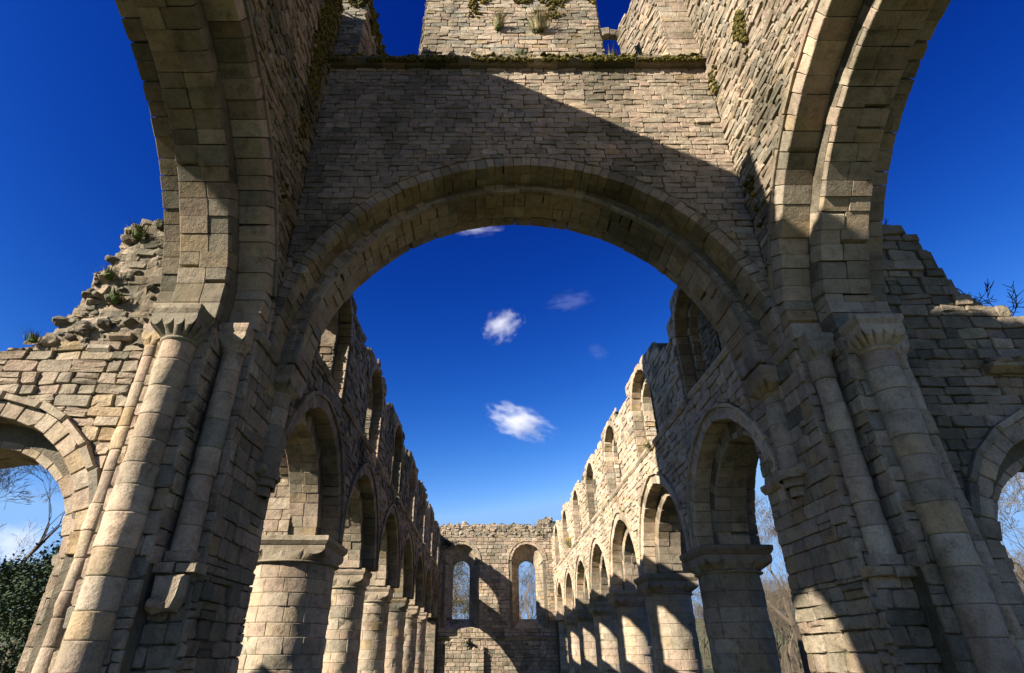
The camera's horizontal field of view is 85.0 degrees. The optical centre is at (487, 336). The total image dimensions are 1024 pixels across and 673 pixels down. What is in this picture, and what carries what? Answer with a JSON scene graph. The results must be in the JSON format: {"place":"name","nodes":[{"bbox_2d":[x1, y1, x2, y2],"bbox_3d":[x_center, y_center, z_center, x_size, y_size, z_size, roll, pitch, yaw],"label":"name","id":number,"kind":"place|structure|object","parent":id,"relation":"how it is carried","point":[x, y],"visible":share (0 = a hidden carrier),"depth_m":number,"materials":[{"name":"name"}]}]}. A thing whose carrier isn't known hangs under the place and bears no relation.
{"place":"outdoors","nodes":[
{"label":"outdoors","id":0,"kind":"place"},
{"bbox_2d":[0,612,803,672],"bbox_3d":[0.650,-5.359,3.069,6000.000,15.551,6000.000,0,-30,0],"label":"ground","id":1,"kind":"structure","parent":0,"point":[708,669],"depth_m":84.36,"materials":[{"name":"green plant"}]},
{"bbox_2d":[0,549,54,672],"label":"evergreen tree","id":2,"kind":"object","parent":1,"relation":"on","point":[6,663],"visible":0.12,"depth_m":23.28,"materials":[{"name":"green plant"}]},
{"bbox_2d":[0,526,61,672],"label":"evergreen tree","id":3,"kind":"object","parent":1,"relation":"on","point":[34,592],"visible":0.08,"depth_m":21.02,"materials":[{"name":"green plant"}]},
{"bbox_2d":[0,465,64,594],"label":"bare tree","id":4,"kind":"object","parent":1,"relation":"on","point":[43,539],"visible":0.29,"depth_m":28.81,"materials":[{"name":"brown plant"}]},
{"bbox_2d":[0,219,166,672],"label":"transept wall","id":5,"kind":"structure","parent":1,"relation":"on","point":[65,386],"depth_m":8.14,"materials":[{"name":"stone"}]},
{"bbox_2d":[19,327,42,342],"bbox_3d":[-6.864,-0.015,8.385,0.412,0.192,0.423,0,-30,0],"label":"grass tuft","id":6,"kind":"object","parent":5,"relation":"on","point":[33,338],"visible":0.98,"depth_m":8.36,"materials":[{"name":"green plant"}]},
{"bbox_2d":[92,265,123,280],"bbox_3d":[-6.077,-1.041,8.988,0.625,0.234,0.379,0,-30,0],"label":"grass tuft","id":7,"kind":"object","parent":5,"relation":"on","point":[108,274],"visible":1,"depth_m":8.95,"materials":[{"name":"green plant"}]},
{"bbox_2d":[101,286,131,304],"bbox_3d":[-5.862,-0.628,8.773,0.463,0.223,0.366,-7,-30,12],"label":"grass tuft","id":8,"kind":"object","parent":5,"relation":"on","point":[115,298],"visible":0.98,"depth_m":8.72,"materials":[{"name":"green plant"}]},
{"bbox_2d":[125,219,152,239],"bbox_3d":[-5.893,-1.808,9.393,0.432,0.278,0.539,23,-37,-35],"label":"grass tuft","id":9,"kind":"object","parent":5,"relation":"on","point":[137,234],"visible":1,"depth_m":9.38,"materials":[{"name":"green plant"}]},
{"bbox_2d":[237,294,441,672],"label":"nave wall","id":10,"kind":"structure","parent":1,"relation":"on","point":[347,571],"depth_m":14.60,"materials":[{"name":"stone"}]},
{"bbox_2d":[321,296,353,347],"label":"clerestory window","id":11,"kind":"structure","parent":10,"relation":"in","point":[345,333],"depth_m":14.30,"materials":[{"name":"stone"}]},
{"bbox_2d":[366,363,383,417],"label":"clerestory window","id":12,"kind":"structure","parent":10,"relation":"in","point":[376,378],"depth_m":18.51,"materials":[{"name":"stone"}]},
{"bbox_2d":[392,420,402,462],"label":"clerestory window","id":13,"kind":"structure","parent":10,"relation":"in","point":[398,436],"depth_m":22.88,"materials":[{"name":"stone"}]},
{"bbox_2d":[409,459,416,492],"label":"clerestory window","id":14,"kind":"structure","parent":10,"relation":"in","point":[412,476],"depth_m":27.17,"materials":[{"name":"stone"}]},
{"bbox_2d":[421,486,425,514],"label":"clerestory window","id":15,"kind":"structure","parent":10,"relation":"in","point":[423,502],"depth_m":31.48,"materials":[{"name":"stone"}]},
{"bbox_2d":[429,508,433,531],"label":"clerestory window","id":16,"kind":"structure","parent":10,"relation":"in","point":[431,526],"depth_m":35.77,"materials":[{"name":"stone"}]},
{"bbox_2d":[436,524,438,544],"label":"clerestory window","id":17,"kind":"structure","parent":10,"relation":"in","point":[437,536],"depth_m":40.07,"materials":[{"name":"stone"}]},
{"bbox_2d":[452,561,469,618],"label":"evergreen tree","id":18,"kind":"object","parent":1,"relation":"on","point":[461,601],"visible":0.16,"depth_m":64.24,"materials":[{"name":"green plant"}]},
{"bbox_2d":[427,517,559,672],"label":"end wall","id":19,"kind":"structure","parent":1,"relation":"on","point":[494,633],"depth_m":40.06,"materials":[{"name":"stone"}]},
{"bbox_2d":[441,536,457,554],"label":"ivy clump","id":20,"kind":"object","parent":19,"relation":"attached to","point":[448,543],"visible":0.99,"depth_m":41.65,"materials":[{"name":"green plant"}]},
{"bbox_2d":[441,540,480,627],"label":"window","id":21,"kind":"structure","parent":19,"relation":"in","point":[464,553],"depth_m":41.29,"materials":[{"name":"stone"}]},
{"bbox_2d":[507,540,546,627],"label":"window","id":22,"kind":"structure","parent":19,"relation":"in","point":[529,552],"depth_m":41.34,"materials":[{"name":"stone"}]},
{"bbox_2d":[455,521,534,618],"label":"bare tree","id":23,"kind":"object","parent":1,"relation":"on","point":[530,576],"visible":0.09,"depth_m":54.55,"materials":[{"name":"brown plant"}]},
{"bbox_2d":[0,517,1023,672],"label":"woodland","id":24,"kind":"object","parent":1,"relation":"on","point":[777,602],"visible":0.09,"depth_m":56.63,"materials":[{"name":"plant"}]},
{"bbox_2d":[551,285,790,672],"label":"nave wall","id":25,"kind":"structure","parent":1,"relation":"on","point":[662,527],"depth_m":15.86,"materials":[{"name":"stone"}]},
{"bbox_2d":[554,523,558,545],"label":"clerestory window","id":26,"kind":"structure","parent":25,"relation":"in","point":[556,541],"depth_m":40.09,"materials":[{"name":"stone"}]},
{"bbox_2d":[562,507,567,531],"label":"clerestory window","id":27,"kind":"structure","parent":25,"relation":"in","point":[564,519],"depth_m":35.78,"materials":[{"name":"stone"}]},
{"bbox_2d":[559,537,571,547],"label":"wall plant","id":28,"kind":"object","parent":25,"relation":"attached to","point":[569,544],"depth_m":31.84,"materials":[{"name":"yellow plant"}]},
{"bbox_2d":[572,487,579,514],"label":"clerestory window","id":29,"kind":"structure","parent":25,"relation":"in","point":[575,502],"depth_m":31.49,"materials":[{"name":"stone"}]},
{"bbox_2d":[585,458,595,492],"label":"clerestory window","id":30,"kind":"structure","parent":25,"relation":"in","point":[589,485],"depth_m":27.15,"materials":[{"name":"stone"}]},
{"bbox_2d":[603,420,618,462],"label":"clerestory window","id":31,"kind":"structure","parent":25,"relation":"in","point":[609,428],"depth_m":22.81,"materials":[{"name":"stone"}]},
{"bbox_2d":[630,363,653,418],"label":"clerestory window","id":32,"kind":"structure","parent":25,"relation":"in","point":[639,373],"depth_m":18.44,"materials":[{"name":"stone"}]},
{"bbox_2d":[639,438,651,450],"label":"wall plant","id":33,"kind":"object","parent":25,"relation":"attached to","point":[648,444],"depth_m":16.35,"materials":[{"name":"green plant"}]},
{"bbox_2d":[672,285,702,347],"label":"clerestory window","id":34,"kind":"structure","parent":25,"relation":"in","point":[680,332],"depth_m":14.25,"materials":[{"name":"stone"}]},
{"bbox_2d":[691,493,810,672],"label":"bare tree","id":35,"kind":"object","parent":1,"relation":"on","point":[798,637],"visible":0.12,"depth_m":32.21,"materials":[{"name":"brown plant"}]},
{"bbox_2d":[756,513,799,672],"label":"bare tree","id":36,"kind":"object","parent":1,"relation":"on","point":[794,666],"visible":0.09,"depth_m":41.91,"materials":[{"name":"brown plant"}]},
{"bbox_2d":[878,221,1023,633],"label":"transept wall","id":37,"kind":"structure","parent":1,"relation":"on","point":[965,356],"depth_m":8.54,"materials":[{"name":"stone"}]},
{"bbox_2d":[957,282,995,302],"bbox_3d":[8.343,-0.675,9.663,0.877,0.591,0.512,0,-30,0],"label":"twig shrub","id":38,"kind":"object","parent":37,"relation":"on","point":[983,295],"visible":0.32,"depth_m":9.59,"materials":[{"name":"brown plant"}]},
{"bbox_2d":[974,279,1023,316],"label":"twig shrub","id":39,"kind":"object","parent":37,"relation":"on","point":[1015,301],"visible":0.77,"depth_m":9.76,"materials":[{"name":"brown plant"}]},
{"bbox_2d":[997,472,1023,585],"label":"bare tree","id":40,"kind":"object","parent":1,"relation":"on","point":[1012,518],"visible":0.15,"depth_m":24.37,"materials":[{"name":"brown plant"}]},
{"bbox_2d":[998,476,1023,583],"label":"bare tree","id":41,"kind":"object","parent":1,"relation":"on","point":[1014,492],"visible":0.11,"depth_m":29.73,"materials":[{"name":"brown plant"}]},
{"bbox_2d":[0,0,1023,618],"label":"sky","id":42,"kind":"structure","parent":0,"point":[506,354],"materials":[{"name":"blue"}]},
{"bbox_2d":[31,0,1023,672],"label":"crossing tower","id":43,"kind":"structure","parent":0,"point":[723,166],"depth_m":8.77,"materials":[{"name":"stone"}]},
{"bbox_2d":[483,4,509,30],"bbox_3d":[0.279,-7.496,13.156,0.700,0.477,0.630,-22,-36,33],"label":"grass tuft","id":44,"kind":"object","parent":43,"relation":"on","point":[499,22],"visible":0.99,"depth_m":13.13,"materials":[{"name":"beige plant"}]},
{"bbox_2d":[510,43,531,55],"bbox_3d":[0.712,-6.279,12.460,0.725,0.334,0.562,8,-31,-14],"label":"grass tuft","id":45,"kind":"object","parent":43,"relation":"on","point":[522,51],"visible":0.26,"depth_m":12.37,"materials":[{"name":"green plant"}]},
{"bbox_2d":[522,0,553,32],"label":"grass tuft","id":46,"kind":"object","parent":43,"relation":"on","point":[539,23],"visible":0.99,"depth_m":13.07,"materials":[{"name":"beige plant"}]},
{"bbox_2d":[600,46,620,56],"bbox_3d":[2.738,-6.291,12.453,0.696,0.324,0.504,0,-30,0],"label":"grass tuft","id":47,"kind":"object","parent":43,"relation":"on","point":[608,53],"visible":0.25,"depth_m":12.44,"materials":[{"name":"green plant"}]}
]}

